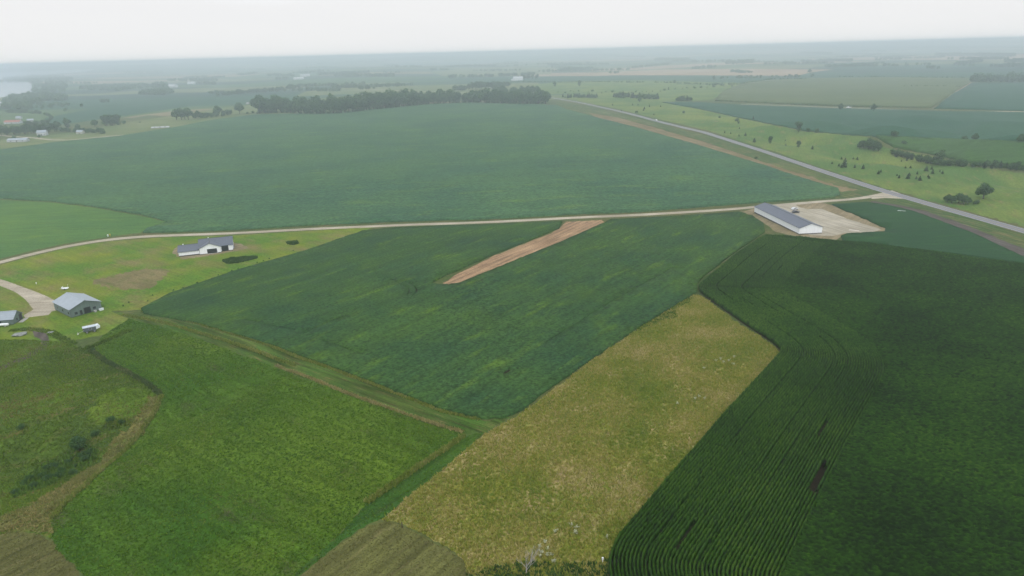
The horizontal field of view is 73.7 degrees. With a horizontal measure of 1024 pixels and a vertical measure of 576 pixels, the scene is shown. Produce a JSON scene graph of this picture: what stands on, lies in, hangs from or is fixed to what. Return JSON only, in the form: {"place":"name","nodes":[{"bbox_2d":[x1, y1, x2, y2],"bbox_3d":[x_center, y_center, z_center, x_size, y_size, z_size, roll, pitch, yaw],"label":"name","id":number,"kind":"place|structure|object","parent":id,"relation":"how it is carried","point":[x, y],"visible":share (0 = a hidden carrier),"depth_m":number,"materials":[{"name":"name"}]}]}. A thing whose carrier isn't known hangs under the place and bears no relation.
{"place":"outdoors","nodes":[
{"label":"outdoors","id":0,"kind":"place"},
{"bbox_2d":[0,331,48,368],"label":"muddy path","id":1,"kind":"structure","parent":0,"point":[42,336],"depth_m":260.81,"materials":[{"name":"soil"}]},
{"bbox_2d":[0,279,55,314],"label":"driveway","id":2,"kind":"structure","parent":0,"point":[39,303],"depth_m":308.67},
{"bbox_2d":[24,309,50,317],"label":"forecourt","id":3,"kind":"structure","parent":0,"point":[32,313],"depth_m":288.46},
{"bbox_2d":[0,531,79,575],"bbox_3d":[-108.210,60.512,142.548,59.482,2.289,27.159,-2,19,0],"label":"mown ground","id":4,"kind":"structure","parent":0,"point":[43,561],"depth_m":146.28,"materials":[{"name":"brown plant"}]},
{"bbox_2d":[0,69,93,96],"bbox_3d":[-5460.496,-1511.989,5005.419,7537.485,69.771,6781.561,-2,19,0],"label":"water","id":5,"kind":"structure","parent":0,"point":[13,87],"depth_m":3734.70,"materials":[{"name":"grey liquid"}]},
{"bbox_2d":[0,135,119,139],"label":"farm road","id":6,"kind":"structure","parent":0,"point":[50,139],"depth_m":965.04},
{"bbox_2d":[0,394,157,533],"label":"rough grassland","id":7,"kind":"structure","parent":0,"point":[51,503],"depth_m":166.60,"materials":[{"name":"green plant"}]},
{"bbox_2d":[49,394,163,518],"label":"tall grass","id":8,"kind":"structure","parent":7,"relation":"on","point":[57,511],"depth_m":188.32,"materials":[{"name":"green plant"}]},
{"bbox_2d":[0,339,158,537],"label":"rough grassland","id":9,"kind":"structure","parent":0,"point":[43,445],"depth_m":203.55,"materials":[{"name":"green plant"}]},
{"bbox_2d":[8,443,98,497],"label":"brush","id":10,"kind":"object","parent":9,"relation":"on","point":[53,468],"visible":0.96,"depth_m":188.57,"materials":[{"name":"green plant"}]},
{"bbox_2d":[68,435,85,450],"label":"bush","id":11,"kind":"object","parent":9,"relation":"on","point":[77,442],"visible":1,"depth_m":195.04,"materials":[{"name":"green plant"}]},
{"bbox_2d":[80,328,131,350],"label":"tall grass","id":12,"kind":"structure","parent":9,"relation":"on","point":[105,339],"depth_m":258.79,"materials":[{"name":"green plant"}]},
{"bbox_2d":[103,416,130,428],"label":"brush","id":13,"kind":"object","parent":9,"relation":"on","point":[111,424],"visible":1,"depth_m":205.40,"materials":[{"name":"green plant"}]},
{"bbox_2d":[87,348,162,395],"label":"tall grass","id":14,"kind":"structure","parent":9,"relation":"on","point":[123,369],"depth_m":230.80,"materials":[{"name":"green plant"}]},
{"bbox_2d":[0,200,164,258],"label":"hay field","id":15,"kind":"structure","parent":0,"point":[26,226],"depth_m":444.60,"materials":[{"name":"green plant"}]},
{"bbox_2d":[86,386,150,424],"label":"rough grassland","id":16,"kind":"structure","parent":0,"point":[100,416],"depth_m":212.22,"materials":[{"name":"green plant"}]},
{"bbox_2d":[44,98,216,124],"bbox_3d":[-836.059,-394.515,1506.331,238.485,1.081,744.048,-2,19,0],"label":"bean field","id":17,"kind":"structure","parent":0,"point":[90,115],"depth_m":1485.83,"materials":[{"name":"green plant"}]},
{"bbox_2d":[0,109,351,148],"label":"meadow","id":18,"kind":"structure","parent":0,"point":[132,128],"depth_m":1043.81,"materials":[{"name":"green plant"}]},
{"bbox_2d":[6,138,29,142],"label":"ranch house","id":19,"kind":"structure","parent":18,"relation":"on","point":[8,140],"depth_m":923.68,"materials":[{"name":"metal"}]},
{"bbox_2d":[36,130,47,135],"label":"farm house","id":20,"kind":"structure","parent":18,"relation":"on","point":[42,132],"depth_m":995.27,"materials":[{"name":"metal"}]},
{"bbox_2d":[182,107,192,119],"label":"leafy tree","id":21,"kind":"object","parent":18,"relation":"on","point":[189,112],"visible":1,"depth_m":1181.34,"materials":[{"name":"green plant"}]},
{"bbox_2d":[249,94,267,113],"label":"leafy tree","id":22,"kind":"object","parent":18,"relation":"on","point":[254,102],"visible":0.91,"depth_m":1268.42,"materials":[{"name":"green plant"}]},
{"bbox_2d":[270,100,279,109],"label":"leafy tree","id":23,"kind":"object","parent":18,"relation":"on","point":[274,103],"visible":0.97,"depth_m":1274.13,"materials":[{"name":"green plant"}]},
{"bbox_2d":[290,96,301,111],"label":"leafy tree","id":24,"kind":"object","parent":18,"relation":"on","point":[295,99],"visible":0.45,"depth_m":1262.80,"materials":[{"name":"green plant"}]},
{"bbox_2d":[296,96,309,112],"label":"leafy tree","id":25,"kind":"object","parent":18,"relation":"on","point":[304,100],"visible":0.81,"depth_m":1239.17,"materials":[{"name":"green plant"}]},
{"bbox_2d":[0,227,372,341],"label":"lawn","id":26,"kind":"structure","parent":0,"point":[78,269],"depth_m":347.84,"materials":[{"name":"green plant"}]},
{"bbox_2d":[0,310,22,324],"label":"shed","id":27,"kind":"structure","parent":26,"relation":"on","point":[12,317],"depth_m":278.45,"materials":[{"name":"grey metal"}]},
{"bbox_2d":[8,326,77,344],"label":"tall grass","id":28,"kind":"structure","parent":26,"relation":"on","point":[54,334],"depth_m":266.15,"materials":[{"name":"green plant"}]},
{"bbox_2d":[52,292,101,317],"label":"metal shed","id":29,"kind":"structure","parent":26,"relation":"on","point":[71,305],"depth_m":287.92,"materials":[{"name":"grey metal"}]},
{"bbox_2d":[77,323,99,334],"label":"farm wagon","id":30,"kind":"object","parent":26,"relation":"on","point":[93,327],"visible":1,"depth_m":266.61,"materials":[{"name":"white metal"}]},
{"bbox_2d":[92,268,169,289],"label":"worn patch","id":31,"kind":"object","parent":26,"relation":"on","point":[142,279],"visible":1,"depth_m":330.90,"materials":[{"name":"brown soil"}]},
{"bbox_2d":[172,242,247,258],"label":"house pad","id":32,"kind":"object","parent":26,"relation":"on","point":[237,247],"visible":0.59,"depth_m":374.49,"materials":[{"name":"gravel"}]},
{"bbox_2d":[177,236,232,256],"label":"farm house","id":33,"kind":"structure","parent":32,"relation":"on","point":[208,245],"depth_m":371.73,"materials":[{"name":"white metal"}]},
{"bbox_2d":[222,255,257,263],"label":"weeds","id":34,"kind":"object","parent":26,"relation":"on","point":[232,260],"visible":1,"depth_m":357.02,"materials":[{"name":"green plant"}]},
{"bbox_2d":[50,319,461,575],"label":"hay field","id":35,"kind":"structure","parent":0,"point":[231,507],"depth_m":173.62,"materials":[{"name":"green plant"}]},
{"bbox_2d":[92,94,461,128],"bbox_3d":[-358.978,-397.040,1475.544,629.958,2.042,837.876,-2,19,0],"label":"meadow","id":36,"kind":"structure","parent":0,"point":[248,108],"depth_m":1351.13,"materials":[{"name":"green plant"}]},
{"bbox_2d":[233,102,243,113],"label":"leafy tree","id":37,"kind":"object","parent":36,"relation":"on","point":[239,106],"visible":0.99,"depth_m":1289.94,"materials":[{"name":"green plant"}]},
{"bbox_2d":[115,312,509,433],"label":"grass track","id":38,"kind":"structure","parent":0,"point":[360,388],"depth_m":222.97,"materials":[{"name":"green plant"}]},
{"bbox_2d":[121,313,297,365],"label":"tall grass","id":39,"kind":"structure","parent":38,"relation":"on","point":[237,343],"depth_m":258.04,"materials":[{"name":"green plant"}]},
{"bbox_2d":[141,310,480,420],"bbox_3d":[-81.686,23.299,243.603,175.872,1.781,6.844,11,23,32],"label":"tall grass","id":40,"kind":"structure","parent":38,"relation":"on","point":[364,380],"depth_m":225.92,"materials":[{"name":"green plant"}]},
{"bbox_2d":[274,363,463,432],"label":"tall grass","id":41,"kind":"structure","parent":38,"relation":"on","point":[369,400],"depth_m":209.14,"materials":[{"name":"green plant"}]},
{"bbox_2d":[301,520,471,575],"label":"mown ground","id":42,"kind":"structure","parent":0,"point":[384,543],"depth_m":143.72,"materials":[{"name":"brown plant"}]},
{"bbox_2d":[295,433,481,575],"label":"grass strip","id":43,"kind":"object","parent":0,"point":[380,501],"depth_m":162.97,"materials":[{"name":"green plant"}]},
{"bbox_2d":[293,432,484,575],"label":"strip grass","id":44,"kind":"structure","parent":43,"relation":"on","point":[373,514],"depth_m":164.94,"materials":[{"name":"green plant"}]},
{"bbox_2d":[363,433,466,503],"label":"tall grass","id":45,"kind":"structure","parent":43,"relation":"on","point":[415,468],"depth_m":173.13,"materials":[{"name":"green plant"}]},
{"bbox_2d":[297,83,538,95],"bbox_3d":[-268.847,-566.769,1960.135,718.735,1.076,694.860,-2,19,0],"label":"meadow","id":46,"kind":"structure","parent":0,"point":[431,88],"depth_m":2046.55,"materials":[{"name":"green plant"}]},
{"bbox_2d":[0,195,871,263],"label":"lane","id":47,"kind":"structure","parent":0,"point":[345,227],"depth_m":423.07,"materials":[{"name":"beige gravel"}]},
{"bbox_2d":[431,67,553,76],"bbox_3d":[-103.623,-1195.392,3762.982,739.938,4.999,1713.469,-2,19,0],"label":"stubble field","id":48,"kind":"structure","parent":0,"point":[468,71],"depth_m":3740.14,"materials":[{"name":"beige plant"}]},
{"bbox_2d":[0,39,1023,124],"bbox_3d":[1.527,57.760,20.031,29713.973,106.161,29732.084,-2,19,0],"label":"farmland","id":49,"kind":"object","parent":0,"point":[113,74],"visible":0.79,"depth_m":3937.32,"materials":[{"name":"green plant"}]},
{"bbox_2d":[4,120,22,123],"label":"barn","id":50,"kind":"structure","parent":49,"relation":"on","point":[13,121],"depth_m":1210.82,"materials":[{"name":"white metal"}]},
{"bbox_2d":[0,74,72,109],"bbox_3d":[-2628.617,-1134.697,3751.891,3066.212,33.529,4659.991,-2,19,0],"label":"woodland","id":51,"kind":"object","parent":49,"relation":"on","point":[26,100],"visible":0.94,"depth_m":2116.12,"materials":[{"name":"green plant"}]},
{"bbox_2d":[79,81,173,94],"bbox_3d":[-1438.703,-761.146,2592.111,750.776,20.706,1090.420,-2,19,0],"label":"woodland","id":52,"kind":"object","parent":49,"relation":"on","point":[161,88],"visible":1,"depth_m":2671.91,"materials":[{"name":"green plant"}]},
{"bbox_2d":[0,46,1023,106],"bbox_3d":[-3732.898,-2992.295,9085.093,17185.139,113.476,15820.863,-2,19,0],"label":"woodland","id":53,"kind":"object","parent":49,"relation":"on","point":[971,61],"visible":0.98,"depth_m":3787.57,"materials":[{"name":"green plant"}]},
{"bbox_2d":[558,57,753,70],"bbox_3d":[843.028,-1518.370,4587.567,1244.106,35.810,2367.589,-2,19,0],"label":"woodland","id":54,"kind":"object","parent":49,"relation":"on","point":[729,61],"visible":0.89,"depth_m":3671.59,"materials":[{"name":"green plant"}]},
{"bbox_2d":[502,75,964,107],"bbox_3d":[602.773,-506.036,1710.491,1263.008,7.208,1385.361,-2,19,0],"label":"woodland","id":55,"kind":"object","parent":49,"relation":"on","point":[757,81],"visible":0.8,"depth_m":1906.54,"materials":[{"name":"green plant"}]},
{"bbox_2d":[969,71,1023,81],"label":"woodland","id":56,"kind":"object","parent":49,"relation":"on","point":[1008,77],"visible":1,"depth_m":1672.95,"materials":[{"name":"green plant"}]},
{"bbox_2d":[0,97,1023,575],"bbox_3d":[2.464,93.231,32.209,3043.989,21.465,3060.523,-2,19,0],"label":"ground","id":57,"kind":"structure","parent":0,"point":[86,125],"depth_m":433.06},
{"bbox_2d":[478,88,492,101],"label":"leafy tree","id":58,"kind":"object","parent":57,"relation":"on","point":[485,94],"visible":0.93,"depth_m":1381.70,"materials":[{"name":"green plant"}]},
{"bbox_2d":[504,92,515,101],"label":"leafy tree","id":59,"kind":"object","parent":57,"relation":"on","point":[509,96],"visible":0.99,"depth_m":1344.59,"materials":[{"name":"green plant"}]},
{"bbox_2d":[533,93,542,103],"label":"leafy tree","id":60,"kind":"object","parent":57,"relation":"on","point":[538,98],"visible":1,"depth_m":1323.47,"materials":[{"name":"green plant"}]},
{"bbox_2d":[540,91,549,103],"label":"leafy tree","id":61,"kind":"object","parent":57,"relation":"on","point":[545,95],"visible":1,"depth_m":1316.60,"materials":[{"name":"green plant"}]},
{"bbox_2d":[0,0,1023,66],"label":"sky","id":62,"kind":"structure","parent":0,"point":[33,33],"materials":[{"name":"white"}]},
{"bbox_2d":[444,220,603,283],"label":"dirt strip","id":63,"kind":"object","parent":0,"point":[565,230],"visible":0.97,"depth_m":365.46,"materials":[{"name":"soil"}]},
{"bbox_2d":[382,294,779,575],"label":"fallow field","id":64,"kind":"structure","parent":0,"point":[500,553],"depth_m":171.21,"materials":[{"name":"plant"}]},
{"bbox_2d":[517,546,539,572],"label":"dead tree","id":65,"kind":"object","parent":64,"relation":"on","point":[531,560],"visible":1,"depth_m":136.91,"materials":[{"name":"grey wood"}]},
{"bbox_2d":[466,558,612,575],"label":"weeds","id":66,"kind":"object","parent":64,"relation":"on","point":[535,564],"visible":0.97,"depth_m":138.72,"materials":[{"name":"green plant"}]},
{"bbox_2d":[636,297,691,329],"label":"grass patch","id":67,"kind":"object","parent":64,"relation":"on","point":[663,318],"visible":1,"depth_m":268.80,"materials":[{"name":"green plant"}]},
{"bbox_2d":[533,80,739,101],"bbox_3d":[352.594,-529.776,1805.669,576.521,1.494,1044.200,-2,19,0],"label":"pasture","id":68,"kind":"structure","parent":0,"point":[707,92],"depth_m":1770.38,"materials":[{"name":"green plant"}]},
{"bbox_2d":[565,69,833,75],"bbox_3d":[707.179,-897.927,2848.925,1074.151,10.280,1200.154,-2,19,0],"label":"stubble field","id":69,"kind":"structure","parent":0,"point":[770,72],"depth_m":2823.72,"materials":[{"name":"plant"}]},
{"bbox_2d":[546,101,872,198],"bbox_3d":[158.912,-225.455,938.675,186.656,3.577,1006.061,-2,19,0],"label":"verge","id":70,"kind":"structure","parent":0,"point":[860,191],"depth_m":676.22,"materials":[{"name":"green plant"}]},
{"bbox_2d":[590,113,856,191],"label":"dry verge","id":71,"kind":"structure","parent":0,"point":[673,135],"depth_m":737.99,"materials":[{"name":"brown plant"}]},
{"bbox_2d":[609,271,881,575],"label":"corn field","id":72,"kind":"structure","parent":0,"point":[817,479],"depth_m":160.88,"materials":[{"name":"plant"}]},
{"bbox_2d":[609,234,1023,575],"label":"corn rows","id":73,"kind":"object","parent":72,"relation":"on","point":[893,318],"visible":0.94,"depth_m":181.66,"materials":[{"name":"green plant"}]},
{"bbox_2d":[609,233,1023,575],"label":"corn leaves","id":74,"kind":"object","parent":73,"relation":"on","point":[846,419],"visible":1,"depth_m":181.58,"materials":[{"name":"green plant"}]},
{"bbox_2d":[551,97,1023,232],"bbox_3d":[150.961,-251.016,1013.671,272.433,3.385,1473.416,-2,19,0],"label":"road","id":75,"kind":"structure","parent":0,"point":[998,223],"depth_m":513.77,"materials":[{"name":"grey asphalt"}]},
{"bbox_2d":[554,94,1023,225],"bbox_3d":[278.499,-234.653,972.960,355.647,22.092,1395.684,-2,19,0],"label":"pasture","id":76,"kind":"structure","parent":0,"point":[1004,201],"depth_m":627.31,"materials":[{"name":"green plant"}]},
{"bbox_2d":[935,149,945,163],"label":"leafy tree","id":77,"kind":"object","parent":76,"relation":"on","point":[941,154],"visible":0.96,"depth_m":594.29,"materials":[{"name":"green plant"}]},
{"bbox_2d":[959,195,970,203],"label":"leafy tree","id":78,"kind":"object","parent":76,"relation":"on","point":[966,199],"visible":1,"depth_m":434.39,"materials":[{"name":"green plant"}]},
{"bbox_2d":[975,183,994,198],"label":"leafy tree","id":79,"kind":"object","parent":76,"relation":"on","point":[984,189],"visible":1,"depth_m":444.12,"materials":[{"name":"green plant"}]},
{"bbox_2d":[743,202,884,239],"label":"yard edge","id":80,"kind":"object","parent":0,"point":[773,226],"visible":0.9,"depth_m":411.02,"materials":[{"name":"gravel"}]},
{"bbox_2d":[754,202,822,234],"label":"long shed","id":81,"kind":"structure","parent":80,"relation":"on","point":[795,223],"depth_m":395.37,"materials":[{"name":"white metal"}]},
{"bbox_2d":[778,205,880,235],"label":"yard","id":82,"kind":"structure","parent":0,"point":[832,224],"depth_m":403.02,"materials":[{"name":"beige gravel"}]},
{"bbox_2d":[747,104,1023,111],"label":"gravel road","id":83,"kind":"structure","parent":0,"point":[900,109],"depth_m":1081.99,"materials":[{"name":"grey gravel"}]},
{"bbox_2d":[871,190,902,198],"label":"junction","id":84,"kind":"object","parent":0,"point":[880,195],"visible":1,"depth_m":466.22,"materials":[{"name":"beige gravel"}]},
{"bbox_2d":[809,54,1023,59],"bbox_3d":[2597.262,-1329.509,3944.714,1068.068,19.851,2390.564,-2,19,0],"label":"stubble field","id":85,"kind":"structure","parent":0,"point":[938,58],"depth_m":4221.52,"materials":[{"name":"beige plant"}]},
{"bbox_2d":[871,201,1023,255],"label":"mud strip","id":86,"kind":"object","parent":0,"point":[1014,248],"visible":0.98,"depth_m":379.73,"materials":[{"name":"soil"}]},
{"bbox_2d":[876,198,1023,247],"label":"verge","id":87,"kind":"structure","parent":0,"point":[1011,237],"depth_m":393.26,"materials":[{"name":"green plant"}]},
{"bbox_3d":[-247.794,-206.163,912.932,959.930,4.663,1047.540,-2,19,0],"label":"bean field","id":88,"kind":"structure","parent":0,"visible":0},
{"bbox_2d":[307,99,319,113],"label":"leafy tree","id":89,"kind":"object","parent":88,"relation":"on","point":[312,103],"visible":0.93,"depth_m":1213.01,"materials":[{"name":"green plant"}]},
{"bbox_2d":[325,93,337,109],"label":"leafy tree","id":90,"kind":"object","parent":88,"relation":"on","point":[329,98],"visible":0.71,"depth_m":1209.24,"materials":[{"name":"green plant"}]},
{"bbox_2d":[335,98,345,111],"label":"leafy tree","id":91,"kind":"object","parent":88,"relation":"on","point":[340,103],"visible":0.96,"depth_m":1204.69,"materials":[{"name":"green plant"}]},
{"bbox_2d":[344,95,356,111],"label":"leafy tree","id":92,"kind":"object","parent":88,"relation":"on","point":[350,99],"visible":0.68,"depth_m":1228.47,"materials":[{"name":"green plant"}]},
{"bbox_2d":[374,94,382,106],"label":"leafy tree","id":93,"kind":"object","parent":88,"relation":"on","point":[376,101],"visible":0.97,"depth_m":1285.61,"materials":[{"name":"green plant"}]},
{"bbox_2d":[375,91,384,108],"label":"leafy tree","id":94,"kind":"object","parent":88,"relation":"on","point":[380,94],"visible":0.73,"depth_m":1293.42,"materials":[{"name":"green plant"}]},
{"bbox_2d":[391,91,402,106],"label":"leafy tree","id":95,"kind":"object","parent":88,"relation":"on","point":[398,99],"visible":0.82,"depth_m":1319.97,"materials":[{"name":"green plant"}]},
{"bbox_2d":[409,91,418,104],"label":"leafy tree","id":96,"kind":"object","parent":88,"relation":"on","point":[414,94],"visible":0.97,"depth_m":1355.29,"materials":[{"name":"green plant"}]},
{"bbox_2d":[0,102,839,232],"bbox_3d":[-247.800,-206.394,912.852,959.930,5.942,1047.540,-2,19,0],"label":"soybean crop","id":97,"kind":"object","parent":88,"relation":"on","point":[450,161],"visible":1,"depth_m":613.05,"materials":[{"name":"green plant"}]},
{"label":"corn field","id":98,"kind":"structure","parent":0,"visible":0},
{"bbox_2d":[875,135,1023,169],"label":"corn crop","id":99,"kind":"object","parent":98,"relation":"on","point":[982,150],"visible":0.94,"depth_m":620.00,"materials":[{"name":"green plant"}]},
{"bbox_3d":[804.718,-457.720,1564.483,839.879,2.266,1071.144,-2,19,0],"label":"corn field","id":100,"kind":"structure","parent":0,"visible":0},
{"bbox_2d":[715,77,970,107],"bbox_3d":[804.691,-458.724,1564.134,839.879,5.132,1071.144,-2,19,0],"label":"corn crop","id":101,"kind":"object","parent":100,"relation":"on","point":[894,92],"visible":1,"depth_m":1440.35,"materials":[{"name":"green plant"}]},
{"bbox_3d":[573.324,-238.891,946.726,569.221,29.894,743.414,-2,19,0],"label":"bean field","id":102,"kind":"structure","parent":0,"visible":0},
{"bbox_2d":[663,102,1023,140],"bbox_3d":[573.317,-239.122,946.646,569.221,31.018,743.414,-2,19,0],"label":"soybean crop","id":103,"kind":"object","parent":102,"relation":"on","point":[993,125],"visible":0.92,"depth_m":895.27,"materials":[{"name":"green plant"}]},
{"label":"bean field","id":104,"kind":"structure","parent":0,"visible":0},
{"bbox_2d":[141,211,764,419],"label":"soybean crop","id":105,"kind":"object","parent":104,"relation":"on","point":[538,323],"visible":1,"depth_m":291.08,"materials":[{"name":"green plant"}]},
{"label":"bean field","id":106,"kind":"structure","parent":0,"visible":0},
{"bbox_2d":[832,202,1023,262],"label":"soybean crop","id":107,"kind":"object","parent":106,"relation":"on","point":[906,228],"visible":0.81,"depth_m":369.20,"materials":[{"name":"green plant"}]},
{"bbox_3d":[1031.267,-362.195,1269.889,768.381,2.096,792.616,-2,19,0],"label":"bean field","id":108,"kind":"structure","parent":0,"visible":0},
{"bbox_2d":[934,82,1023,110],"bbox_3d":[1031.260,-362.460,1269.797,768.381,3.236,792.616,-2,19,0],"label":"soybean crop","id":109,"kind":"object","parent":108,"relation":"on","point":[1007,96],"visible":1,"depth_m":1208.71,"materials":[{"name":"green plant"}]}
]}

